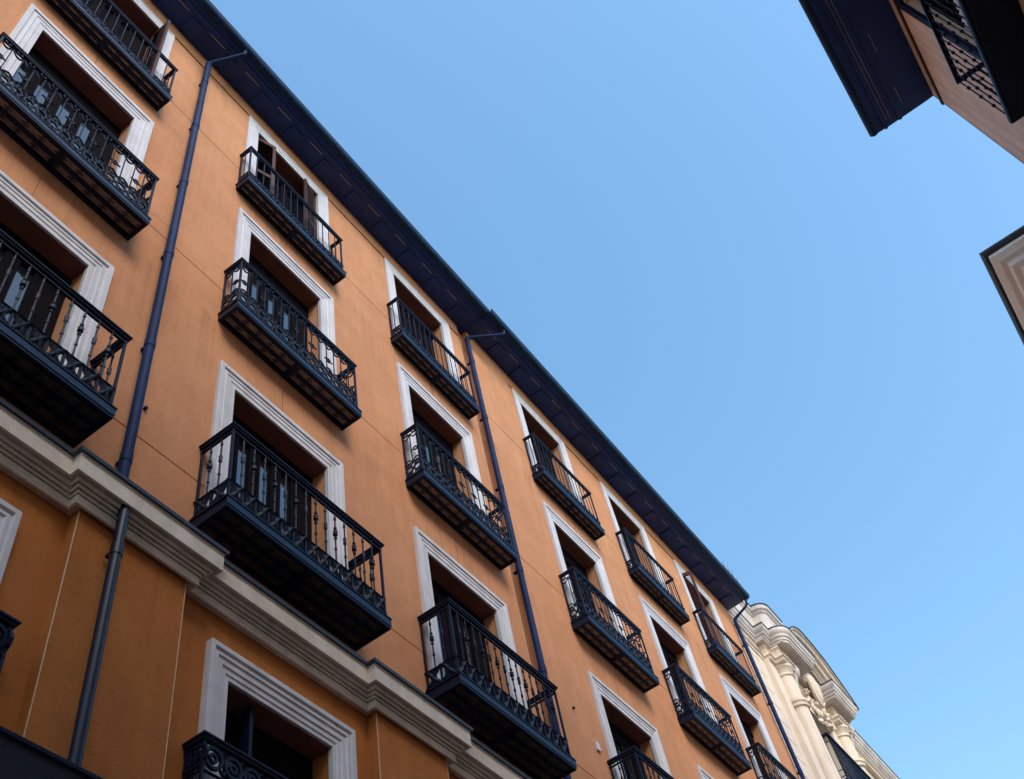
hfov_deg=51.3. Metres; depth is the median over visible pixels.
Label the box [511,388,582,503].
window
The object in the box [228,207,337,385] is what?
window
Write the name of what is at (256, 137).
window
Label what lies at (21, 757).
awning
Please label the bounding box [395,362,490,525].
window
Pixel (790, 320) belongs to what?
sky
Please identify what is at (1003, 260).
corner building
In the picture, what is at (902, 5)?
window
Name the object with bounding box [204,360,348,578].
window
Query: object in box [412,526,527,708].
window
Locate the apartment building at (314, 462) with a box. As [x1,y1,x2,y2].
[0,0,805,778]
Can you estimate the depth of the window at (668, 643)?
18.95 m
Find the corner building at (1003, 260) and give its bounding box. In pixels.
[979,225,1023,344]
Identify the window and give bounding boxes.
[0,3,153,197]
[0,170,114,377]
[0,498,21,583]
[82,0,174,80]
[193,637,357,778]
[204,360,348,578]
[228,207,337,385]
[242,116,329,249]
[383,258,460,383]
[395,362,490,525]
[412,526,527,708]
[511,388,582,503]
[541,500,626,641]
[586,671,671,778]
[599,481,667,590]
[638,596,717,724]
[673,560,737,661]
[695,764,713,778]
[718,674,786,778]
[896,0,982,61]
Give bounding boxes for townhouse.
[798,0,1023,163]
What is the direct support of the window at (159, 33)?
in the apartment building at (314, 462)
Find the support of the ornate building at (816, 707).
on the road
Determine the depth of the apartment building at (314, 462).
11.17 m
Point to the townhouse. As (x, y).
(892, 61)
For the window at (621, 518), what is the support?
in the apartment building at (314, 462)
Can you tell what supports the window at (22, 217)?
in the apartment building at (314, 462)
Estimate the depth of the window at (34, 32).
11.72 m
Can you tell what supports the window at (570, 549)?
in the apartment building at (314, 462)
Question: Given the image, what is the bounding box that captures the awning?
[0,725,103,778]
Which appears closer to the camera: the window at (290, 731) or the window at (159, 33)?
the window at (290, 731)
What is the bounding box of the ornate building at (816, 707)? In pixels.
[728,600,899,778]
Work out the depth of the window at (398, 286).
17.82 m
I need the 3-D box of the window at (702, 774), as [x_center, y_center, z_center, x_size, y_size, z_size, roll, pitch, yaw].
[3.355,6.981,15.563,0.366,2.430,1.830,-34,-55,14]
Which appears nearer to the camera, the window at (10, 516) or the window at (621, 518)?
the window at (10, 516)
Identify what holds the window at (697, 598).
in the apartment building at (314, 462)
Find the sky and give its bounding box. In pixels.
[210,0,1023,778]
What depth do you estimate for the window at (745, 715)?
20.65 m
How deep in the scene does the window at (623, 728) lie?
14.56 m

